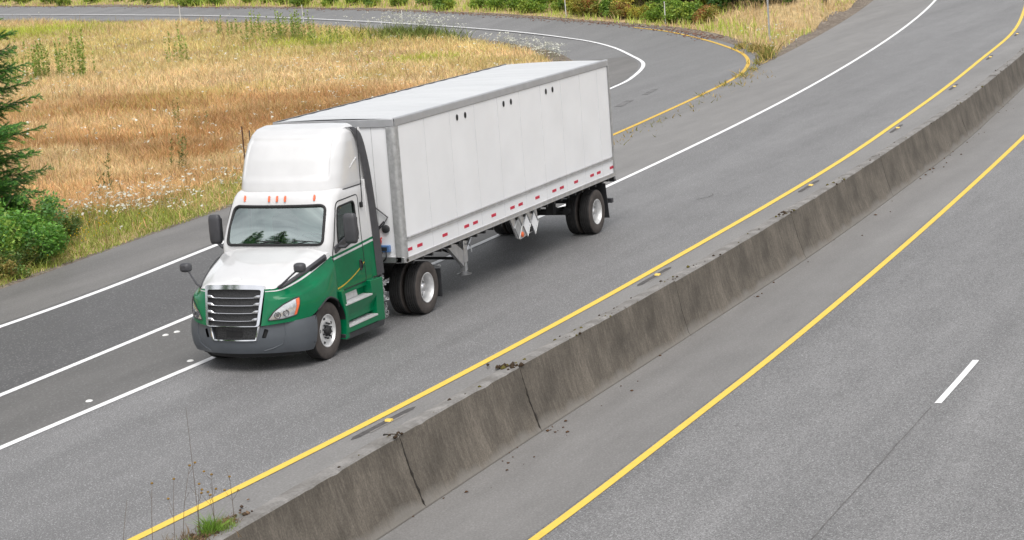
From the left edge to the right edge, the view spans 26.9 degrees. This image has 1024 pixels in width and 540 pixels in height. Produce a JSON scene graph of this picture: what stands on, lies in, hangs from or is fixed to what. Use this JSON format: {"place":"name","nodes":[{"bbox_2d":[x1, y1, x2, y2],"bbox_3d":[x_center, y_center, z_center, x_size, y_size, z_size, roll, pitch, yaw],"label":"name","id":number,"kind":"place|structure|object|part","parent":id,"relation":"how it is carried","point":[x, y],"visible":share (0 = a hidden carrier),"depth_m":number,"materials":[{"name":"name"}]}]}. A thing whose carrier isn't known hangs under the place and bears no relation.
{"place":"outdoors","nodes":[
{"label":"outdoors","id":0,"kind":"place"},
{"bbox_2d":[0,243,223,392],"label":"merge lane","id":1,"kind":"structure","parent":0,"point":[30,350],"depth_m":43.55,"materials":[{"name":"grey asphalt"}]},
{"bbox_2d":[0,314,192,396],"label":"edge line","id":2,"kind":"object","parent":1,"relation":"on","point":[90,357],"visible":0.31,"depth_m":40.03,"materials":[{"name":"white paint"}]},
{"bbox_2d":[0,203,565,444],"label":"gore pavement","id":3,"kind":"structure","parent":0,"point":[71,391],"depth_m":38.00,"materials":[{"name":"grey asphalt"}]},
{"bbox_2d":[0,57,638,323],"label":"ramp shoulder","id":4,"kind":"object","parent":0,"point":[71,281],"visible":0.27,"depth_m":50.67},
{"bbox_2d":[0,14,644,327],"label":"edge line","id":5,"kind":"object","parent":4,"relation":"on","point":[214,245],"visible":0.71,"depth_m":51.13,"materials":[{"name":"white paint"}]},
{"bbox_2d":[0,7,758,324],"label":"ramp road","id":6,"kind":"structure","parent":0,"point":[678,69],"depth_m":111.83,"materials":[{"name":"grey asphalt"}]},
{"bbox_2d":[614,100,632,106],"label":"skid mark","id":7,"kind":"object","parent":6,"relation":"on","point":[624,103],"visible":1,"depth_m":79.61,"materials":[{"name":"rubber"}]},
{"bbox_2d":[613,27,749,135],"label":"edge line","id":8,"kind":"object","parent":6,"relation":"on","point":[747,59],"visible":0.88,"depth_m":82.69,"materials":[{"name":"yellow paint"}]},
{"bbox_2d":[0,0,854,287],"bbox_3d":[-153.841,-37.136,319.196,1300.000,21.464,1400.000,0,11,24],"label":"ground","id":9,"kind":"structure","parent":0,"point":[775,8],"depth_m":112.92,"materials":[{"name":"beige plant"}]},
{"bbox_2d":[0,216,15,256],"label":"bramble bush","id":10,"kind":"object","parent":9,"relation":"on","point":[10,248],"visible":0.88,"depth_m":50.42,"materials":[{"name":"green plant"}]},
{"bbox_2d":[0,191,15,218],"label":"bramble bush","id":11,"kind":"object","parent":9,"relation":"on","point":[1,205],"visible":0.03,"depth_m":53.15,"materials":[{"name":"green plant"}]},
{"bbox_2d":[0,212,22,258],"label":"bramble bush","id":12,"kind":"object","parent":9,"relation":"on","point":[5,235],"visible":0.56,"depth_m":50.58,"materials":[{"name":"green plant"}]},
{"bbox_2d":[0,247,31,279],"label":"bramble bush","id":13,"kind":"object","parent":9,"relation":"on","point":[8,265],"visible":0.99,"depth_m":49.85,"materials":[{"name":"green plant"}]},
{"bbox_2d":[2,193,32,211],"bbox_3d":[-13.577,-1.502,55.729,2.556,1.761,1.858,-1,10,19],"label":"bramble bush","id":14,"kind":"object","parent":9,"relation":"on","point":[26,204],"visible":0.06,"depth_m":55.09,"materials":[{"name":"green plant"}]},
{"bbox_2d":[0,205,44,248],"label":"bramble bush","id":15,"kind":"object","parent":9,"relation":"on","point":[24,220],"visible":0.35,"depth_m":51.59,"materials":[{"name":"green plant"}]},
{"bbox_2d":[0,17,53,209],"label":"fir tree","id":16,"kind":"object","parent":9,"relation":"on","point":[8,185],"visible":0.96,"depth_m":55.08,"materials":[{"name":"green plant"}]},
{"bbox_2d":[12,239,51,268],"bbox_3d":[-11.596,-0.345,51.196,0.981,0.808,0.948,2,12,31],"label":"bramble bush","id":17,"kind":"object","parent":9,"relation":"on","point":[26,255],"visible":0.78,"depth_m":51.06,"materials":[{"name":"green plant"}]},
{"bbox_2d":[0,209,69,263],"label":"bramble bush","id":18,"kind":"object","parent":9,"relation":"on","point":[52,239],"visible":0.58,"depth_m":51.29,"materials":[{"name":"green plant"}]},
{"bbox_2d":[1,190,68,228],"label":"bramble bush","id":19,"kind":"object","parent":9,"relation":"on","point":[49,209],"visible":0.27,"depth_m":53.99,"materials":[{"name":"green plant"}]},
{"bbox_2d":[39,0,55,3],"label":"roadside bush","id":20,"kind":"object","parent":9,"relation":"on","point":[49,1],"visible":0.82,"depth_m":172.62,"materials":[{"name":"green plant"}]},
{"bbox_2d":[47,221,73,257],"bbox_3d":[-11.390,-0.709,52.903,1.121,0.924,1.084,-11,12,-35],"label":"bramble bush","id":21,"kind":"object","parent":9,"relation":"on","point":[60,242],"visible":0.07,"depth_m":52.88,"materials":[{"name":"green plant"}]},
{"bbox_2d":[55,0,71,5],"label":"roadside bush","id":22,"kind":"object","parent":9,"relation":"on","point":[58,2],"visible":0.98,"depth_m":169.49,"materials":[{"name":"green plant"}]},
{"bbox_2d":[57,214,80,244],"bbox_3d":[-11.459,-0.989,54.630,1.016,0.866,1.051,1,11,30],"label":"bramble bush","id":23,"kind":"object","parent":9,"relation":"on","point":[71,227],"visible":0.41,"depth_m":54.54,"materials":[{"name":"green plant"}]},
{"bbox_2d":[71,214,83,230],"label":"bramble bush","id":24,"kind":"object","parent":9,"relation":"on","point":[79,221],"visible":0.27,"depth_m":56.25,"materials":[{"name":"green plant"}]},
{"bbox_2d":[0,203,231,288],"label":"gravel verge","id":25,"kind":"structure","parent":9,"relation":"on","point":[54,267],"depth_m":52.34,"materials":[{"name":"grey gravel"}]},
{"bbox_2d":[70,208,163,241],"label":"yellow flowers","id":26,"kind":"object","parent":9,"relation":"on","point":[100,224],"visible":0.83,"depth_m":54.85,"materials":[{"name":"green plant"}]},
{"bbox_2d":[142,0,162,3],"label":"roadside bush","id":27,"kind":"object","parent":9,"relation":"on","point":[145,1],"visible":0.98,"depth_m":159.65,"materials":[{"name":"green plant"}]},
{"bbox_2d":[6,9,341,193],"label":"tall weeds","id":28,"kind":"object","parent":9,"relation":"on","point":[82,57],"visible":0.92,"depth_m":105.42,"materials":[{"name":"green plant"}]},
{"bbox_2d":[177,0,204,5],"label":"roadside bush","id":29,"kind":"object","parent":9,"relation":"on","point":[182,2],"visible":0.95,"depth_m":155.16,"materials":[{"name":"green plant"}]},
{"bbox_2d":[205,0,225,4],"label":"roadside bush","id":30,"kind":"object","parent":9,"relation":"on","point":[215,1],"visible":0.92,"depth_m":153.36,"materials":[{"name":"green plant"}]},
{"bbox_2d":[241,126,244,158],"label":"rusty stake","id":31,"kind":"object","parent":9,"relation":"on","point":[243,141],"visible":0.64,"depth_m":67.12,"materials":[{"name":"brown metal"}]},
{"bbox_2d":[0,20,571,61],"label":"gravel verge","id":32,"kind":"structure","parent":9,"relation":"on","point":[553,56],"depth_m":113.71,"materials":[{"name":"grey gravel"}]},
{"bbox_2d":[288,0,312,5],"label":"roadside bush","id":33,"kind":"object","parent":9,"relation":"on","point":[297,2],"visible":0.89,"depth_m":144.86,"materials":[{"name":"green plant"}]},
{"bbox_2d":[320,0,337,5],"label":"roadside bush","id":34,"kind":"object","parent":9,"relation":"on","point":[328,1],"visible":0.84,"depth_m":142.88,"materials":[{"name":"green plant"}]},
{"bbox_2d":[346,0,363,3],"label":"roadside bush","id":35,"kind":"object","parent":9,"relation":"on","point":[351,1],"visible":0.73,"depth_m":140.49,"materials":[{"name":"green plant"}]},
{"bbox_2d":[362,0,380,5],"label":"roadside bush","id":36,"kind":"object","parent":9,"relation":"on","point":[367,2],"visible":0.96,"depth_m":138.00,"materials":[{"name":"green plant"}]},
{"bbox_2d":[0,4,775,64],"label":"gravel verge","id":37,"kind":"structure","parent":9,"relation":"on","point":[728,39],"depth_m":124.87,"materials":[{"name":"grey gravel"}]},
{"bbox_2d":[3,3,724,40],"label":"leaf litter","id":38,"kind":"object","parent":37,"relation":"on","point":[491,16],"visible":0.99,"depth_m":121.98,"materials":[{"name":"brown plant"}]},
{"bbox_2d":[389,0,407,5],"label":"roadside bush","id":39,"kind":"object","parent":9,"relation":"on","point":[393,2],"visible":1,"depth_m":135.86,"materials":[{"name":"green plant"}]},
{"bbox_2d":[3,7,798,228],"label":"white flowers","id":40,"kind":"object","parent":9,"relation":"on","point":[168,178],"visible":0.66,"depth_m":84.05,"materials":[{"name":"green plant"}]},
{"bbox_2d":[11,9,804,237],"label":"flower stems","id":41,"kind":"object","parent":9,"relation":"on","point":[422,30],"visible":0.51,"depth_m":115.82,"materials":[{"name":"green plant"}]},
{"bbox_2d":[415,0,431,4],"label":"roadside bush","id":42,"kind":"object","parent":9,"relation":"on","point":[423,1],"visible":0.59,"depth_m":134.00,"materials":[{"name":"green plant"}]},
{"bbox_2d":[0,0,855,54],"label":"verge grass","id":43,"kind":"structure","parent":9,"relation":"on","point":[787,32],"depth_m":115.87,"materials":[{"name":"beige plant"}]},
{"bbox_2d":[429,0,456,9],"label":"roadside bush","id":44,"kind":"object","parent":9,"relation":"on","point":[439,3],"visible":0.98,"depth_m":130.52,"materials":[{"name":"green plant"}]},
{"bbox_2d":[469,0,486,7],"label":"roadside bush","id":45,"kind":"object","parent":9,"relation":"on","point":[475,3],"visible":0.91,"depth_m":129.04,"materials":[{"name":"green plant"}]},
{"bbox_2d":[482,0,508,9],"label":"roadside bush","id":46,"kind":"object","parent":9,"relation":"on","point":[494,3],"visible":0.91,"depth_m":127.09,"materials":[{"name":"green plant"}]},
{"bbox_2d":[503,0,530,9],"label":"roadside bush","id":47,"kind":"object","parent":9,"relation":"on","point":[512,4],"visible":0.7,"depth_m":126.12,"materials":[{"name":"green plant"}]},
{"bbox_2d":[517,0,549,12],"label":"roadside bush","id":48,"kind":"object","parent":9,"relation":"on","point":[537,5],"visible":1,"depth_m":124.86,"materials":[{"name":"green plant"}]},
{"bbox_2d":[550,0,566,10],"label":"roadside bush","id":49,"kind":"object","parent":9,"relation":"on","point":[560,4],"visible":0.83,"depth_m":124.59,"materials":[{"name":"green plant"}]},
{"bbox_2d":[563,0,590,12],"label":"roadside bush","id":50,"kind":"object","parent":9,"relation":"on","point":[569,6],"visible":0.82,"depth_m":123.52,"materials":[{"name":"green plant"}]},
{"bbox_2d":[571,0,601,15],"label":"roadside bush","id":51,"kind":"object","parent":9,"relation":"on","point":[594,9],"visible":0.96,"depth_m":122.56,"materials":[{"name":"brown plant"}]},
{"bbox_2d":[593,0,620,16],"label":"roadside bush","id":52,"kind":"object","parent":9,"relation":"on","point":[603,7],"visible":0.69,"depth_m":121.85,"materials":[{"name":"green plant"}]},
{"bbox_2d":[608,1,634,18],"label":"roadside bush","id":53,"kind":"object","parent":9,"relation":"on","point":[619,10],"visible":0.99,"depth_m":120.60,"materials":[{"name":"brown plant"}]},
{"bbox_2d":[610,0,633,6],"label":"roadside bush","id":54,"kind":"object","parent":9,"relation":"on","point":[628,2],"visible":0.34,"depth_m":122.19,"materials":[{"name":"green plant"}]},
{"bbox_2d":[623,5,641,18],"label":"roadside bush","id":55,"kind":"object","parent":9,"relation":"on","point":[632,11],"visible":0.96,"depth_m":119.81,"materials":[{"name":"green plant"}]},
{"bbox_2d":[634,4,648,16],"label":"roadside bush","id":56,"kind":"object","parent":9,"relation":"on","point":[643,9],"visible":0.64,"depth_m":119.54,"materials":[{"name":"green plant"}]},
{"bbox_2d":[640,0,673,21],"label":"roadside bush","id":57,"kind":"object","parent":9,"relation":"on","point":[654,11],"visible":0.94,"depth_m":118.28,"materials":[{"name":"green plant"}]},
{"bbox_2d":[660,0,677,11],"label":"roadside bush","id":58,"kind":"object","parent":9,"relation":"on","point":[668,4],"visible":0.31,"depth_m":120.43,"materials":[{"name":"green plant"}]},
{"bbox_2d":[660,0,686,21],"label":"roadside bush","id":59,"kind":"object","parent":9,"relation":"on","point":[669,15],"visible":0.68,"depth_m":117.18,"materials":[{"name":"green plant"}]},
{"bbox_2d":[673,0,703,21],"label":"roadside bush","id":60,"kind":"object","parent":9,"relation":"on","point":[689,8],"visible":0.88,"depth_m":116.05,"materials":[{"name":"green plant"}]},
{"bbox_2d":[691,4,719,23],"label":"roadside bush","id":61,"kind":"object","parent":9,"relation":"on","point":[704,12],"visible":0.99,"depth_m":115.16,"materials":[{"name":"brown plant"}]},
{"bbox_2d":[693,0,722,7],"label":"roadside bush","id":62,"kind":"object","parent":9,"relation":"on","point":[704,2],"visible":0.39,"depth_m":120.72,"materials":[{"name":"green plant"}]},
{"bbox_2d":[706,0,741,9],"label":"roadside bush","id":63,"kind":"object","parent":9,"relation":"on","point":[717,1],"visible":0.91,"depth_m":117.25,"materials":[{"name":"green plant"}]},
{"bbox_2d":[767,0,770,41],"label":"sign post","id":64,"kind":"object","parent":9,"relation":"on","point":[768,19],"visible":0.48,"depth_m":103.62,"materials":[{"name":"grey metal"}]},
{"bbox_2d":[766,0,872,62],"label":"gravel verge","id":65,"kind":"structure","parent":9,"relation":"on","point":[835,19],"depth_m":112.12,"materials":[{"name":"grey gravel"}]},
{"bbox_2d":[0,0,1023,539],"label":"road","id":66,"kind":"structure","parent":0,"point":[92,472],"depth_m":40.09,"materials":[{"name":"grey asphalt"}]},
{"bbox_2d":[180,123,442,358],"bbox_3d":[-3.730,-0.729,40.069,3.062,4.010,6.332,0,11,24],"label":"semi truck","id":67,"kind":"object","parent":66,"relation":"on","point":[296,266],"visible":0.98,"depth_m":38.87,"materials":[{"name":"paint"}]},
{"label":"door","id":68,"kind":"part","parent":67,"relation":"part of","materials":[{"name":"paint"}]},
{"bbox_3d":[-2.986,-0.491,38.949,0.119,1.638,1.203,0,11,24],"label":"door","id":69,"kind":"part","parent":67,"relation":"part of","materials":[{"name":"paint"}]},
{"bbox_2d":[373,274,388,317],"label":"tire chains","id":70,"kind":"object","parent":67,"relation":"hanging from","point":[384,293],"visible":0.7,"depth_m":40.27,"materials":[{"name":"metal"}]},
{"bbox_2d":[273,59,615,275],"bbox_3d":[-1.057,-1.958,46.129,2.634,3.954,11.618,0,11,24],"label":"box trailer","id":71,"kind":"object","parent":66,"relation":"on","point":[460,161],"visible":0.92,"depth_m":44.51,"materials":[{"name":"metal"}]},
{"bbox_2d":[0,0,935,448],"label":"edge line","id":72,"kind":"object","parent":66,"relation":"on","point":[438,260],"visible":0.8,"depth_m":49.66,"materials":[{"name":"white paint"}]},
{"bbox_2d":[127,7,1023,539],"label":"edge line","id":73,"kind":"object","parent":66,"relation":"on","point":[319,447],"visible":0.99,"depth_m":38.14,"materials":[{"name":"yellow paint"}]},
{"bbox_2d":[141,17,1023,539],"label":"median shoulder","id":74,"kind":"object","parent":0,"point":[267,489],"visible":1,"depth_m":39.47},
{"bbox_2d":[183,461,195,539],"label":"dry weed","id":75,"kind":"object","parent":74,"relation":"on","point":[194,462],"visible":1,"depth_m":27.61,"materials":[{"name":"brown plant"}]},
{"bbox_2d":[161,513,241,539],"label":"wall end weeds","id":76,"kind":"object","parent":74,"relation":"on","point":[223,528],"depth_m":27.97,"materials":[{"name":"green plant"}]},
{"bbox_2d":[202,470,213,510],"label":"dry weed","id":77,"kind":"object","parent":74,"relation":"on","point":[211,474],"visible":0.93,"depth_m":28.02,"materials":[{"name":"brown plant"}]},
{"bbox_2d":[186,498,252,539],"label":"debris","id":78,"kind":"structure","parent":74,"relation":"on","point":[244,514],"depth_m":28.27,"materials":[{"name":"soil"},{"name":"grass"}]},
{"bbox_2d":[167,478,174,537],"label":"dry weed","id":79,"kind":"object","parent":78,"relation":"on","point":[168,498],"visible":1,"depth_m":27.28,"materials":[{"name":"brown plant"}]},
{"bbox_2d":[186,412,199,530],"bbox_3d":[-4.110,2.598,27.640,0.008,1.750,0.140,-5,10,-3],"label":"dry weed","id":80,"kind":"object","parent":78,"relation":"on","point":[193,472],"visible":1,"depth_m":27.66,"materials":[{"name":"brown plant"}]},
{"bbox_2d":[190,483,202,537],"bbox_3d":[-3.991,3.097,27.601,0.174,0.766,0.187,0,11,24],"label":"dry weed","id":81,"kind":"object","parent":78,"relation":"on","point":[201,489],"visible":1,"depth_m":27.59,"materials":[{"name":"brown plant"}]},
{"bbox_2d":[184,508,243,536],"bbox_3d":[-3.878,3.281,27.953,0.987,0.288,0.782,-6,10,-11],"label":"grass tuft","id":82,"kind":"object","parent":78,"relation":"on","point":[208,525],"visible":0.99,"depth_m":27.87,"materials":[{"name":"green plant"}]},
{"bbox_2d":[223,472,238,512],"bbox_3d":[-3.715,2.986,28.337,0.239,0.692,0.104,0,11,24],"label":"dry weed","id":83,"kind":"object","parent":74,"relation":"on","point":[229,476],"visible":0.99,"depth_m":28.36,"materials":[{"name":"brown plant"}]},
{"bbox_2d":[351,406,415,439],"bbox_3d":[-1.966,2.351,33.216,0.163,0.032,2.100,0,11,26],"label":"lane marker","id":84,"kind":"object","parent":74,"relation":"on","point":[387,421],"visible":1,"depth_m":33.19,"materials":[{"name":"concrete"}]},
{"bbox_2d":[637,267,670,285],"bbox_3d":[2.941,0.111,43.938,0.163,0.032,2.100,0,11,23],"label":"lane marker","id":85,"kind":"object","parent":74,"relation":"on","point":[656,275],"visible":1,"depth_m":43.92,"materials":[{"name":"concrete"}]},
{"bbox_2d":[798,180,818,191],"bbox_3d":[7.631,-2.166,54.969,0.163,0.032,2.100,0,11,22],"label":"lane marker","id":86,"kind":"object","parent":74,"relation":"on","point":[809,186],"visible":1,"depth_m":54.92,"materials":[{"name":"concrete"}]},
{"bbox_2d":[890,124,902,132],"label":"lane marker","id":87,"kind":"object","parent":74,"relation":"on","point":[897,128],"visible":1,"depth_m":65.67,"materials":[{"name":"plastic"}]},
{"bbox_2d":[561,88,803,205],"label":"gore pavement","id":88,"kind":"structure","parent":0,"point":[676,133],"depth_m":70.92,"materials":[{"name":"grey asphalt"}]},
{"bbox_2d":[696,39,782,97],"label":"joint weeds","id":89,"kind":"object","parent":88,"relation":"on","point":[765,52],"visible":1,"depth_m":94.55,"materials":[{"name":"yellow plant"}]},
{"bbox_2d":[379,88,1023,539],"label":"shoulder","id":90,"kind":"object","parent":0,"point":[525,494],"visible":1,"depth_m":39.26},
{"bbox_2d":[207,435,425,539],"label":"median wall section","id":91,"kind":"object","parent":90,"relation":"on","point":[370,492],"visible":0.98,"depth_m":30.56,"materials":[{"name":"concrete"}]},
{"bbox_2d":[383,434,424,504],"bbox_3d":[-1.627,3.018,32.368,0.597,1.106,0.082,0,11,24],"label":"joint filler","id":92,"kind":"object","parent":91,"relation":"attached to","point":[412,475],"visible":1,"depth_m":32.32,"materials":[{"name":"black rubber"}]},
{"bbox_2d":[385,366,541,507],"bbox_3d":[-0.721,2.658,34.416,0.648,1.249,4.506,0,11,24],"label":"median wall section","id":93,"kind":"object","parent":90,"relation":"on","point":[458,439],"visible":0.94,"depth_m":34.18,"materials":[{"name":"concrete"}]},
{"bbox_2d":[520,370,540,428],"bbox_3d":[0.185,2.173,36.433,0.566,1.108,0.085,0,11,24],"label":"joint filler","id":94,"kind":"object","parent":93,"relation":"attached to","point":[535,415],"visible":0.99,"depth_m":36.39,"materials":[{"name":"black rubber"}]},
{"bbox_2d":[508,280,689,430],"bbox_3d":[1.736,1.518,39.855,0.618,1.262,7.602,0,11,24],"label":"median wall section","id":95,"kind":"object","parent":90,"relation":"on","point":[562,376],"visible":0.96,"depth_m":39.34,"materials":[{"name":"concrete"}]},
{"bbox_2d":[338,51,1020,516],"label":"moss crumbs","id":96,"kind":"object","parent":90,"relation":"on","point":[512,365],"visible":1,"depth_m":36.49,"materials":[{"name":"brown plant"}]},
{"bbox_2d":[665,212,805,335],"bbox_3d":[4.989,0.026,47.077,0.628,1.238,8.476,0,11,24],"label":"median wall section","id":97,"kind":"object","parent":90,"relation":"on","point":[710,288],"visible":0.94,"depth_m":46.53,"materials":[{"name":"concrete"}]},
{"bbox_2d":[528,135,1023,539],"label":"edge line","id":98,"kind":"object","parent":90,"relation":"on","point":[626,469],"visible":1,"depth_m":39.28,"materials":[{"name":"yellow paint"}]},
{"bbox_2d":[783,156,892,258],"bbox_3d":[8.486,-1.660,55.197,0.645,1.250,9.489,0,11,23],"label":"median wall section","id":99,"kind":"object","parent":90,"relation":"on","point":[823,216],"visible":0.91,"depth_m":54.55,"materials":[{"name":"concrete"}]},
{"bbox_2d":[871,104,968,196],"bbox_3d":[12.548,-3.710,65.162,0.650,1.262,12.405,0,11,22],"label":"median wall section","id":100,"kind":"object","parent":90,"relation":"on","point":[920,150],"visible":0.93,"depth_m":64.29,"materials":[{"name":"concrete"}]},
{"bbox_2d":[951,76,1004,137],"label":"median wall section","id":101,"kind":"object","parent":90,"relation":"on","point":[979,106],"visible":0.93,"depth_m":74.59,"materials":[{"name":"concrete"}]},
{"bbox_2d":[989,48,1023,104],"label":"median wall section","id":102,"kind":"object","parent":90,"relation":"on","point":[1010,79],"visible":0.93,"depth_m":82.82,"materials":[{"name":"concrete"}]},
{"bbox_2d":[526,134,1023,539],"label":"road","id":103,"kind":"structure","parent":0,"point":[800,437],"depth_m":35.28,"materials":[{"name":"grey asphalt"}]},
{"bbox_2d":[811,407,930,539],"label":"road crack","id":104,"kind":"object","parent":103,"relation":"on","point":[867,477],"visible":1,"depth_m":32.18,"materials":[{"name":"black asphalt"}]},
{"bbox_2d":[935,360,978,402],"bbox_3d":[7.854,1.950,37.786,0.131,0.001,3.251,0,11,24],"label":"lane dash","id":105,"kind":"object","parent":103,"relation":"on","point":[954,384],"visible":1,"depth_m":37.69,"materials":[{"name":"white paint"}]},
{"bbox_2d":[713,0,932,90],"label":"shoulder","id":106,"kind":"object","parent":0,"point":[871,25],"visible":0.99,"depth_m":97.30}
]}

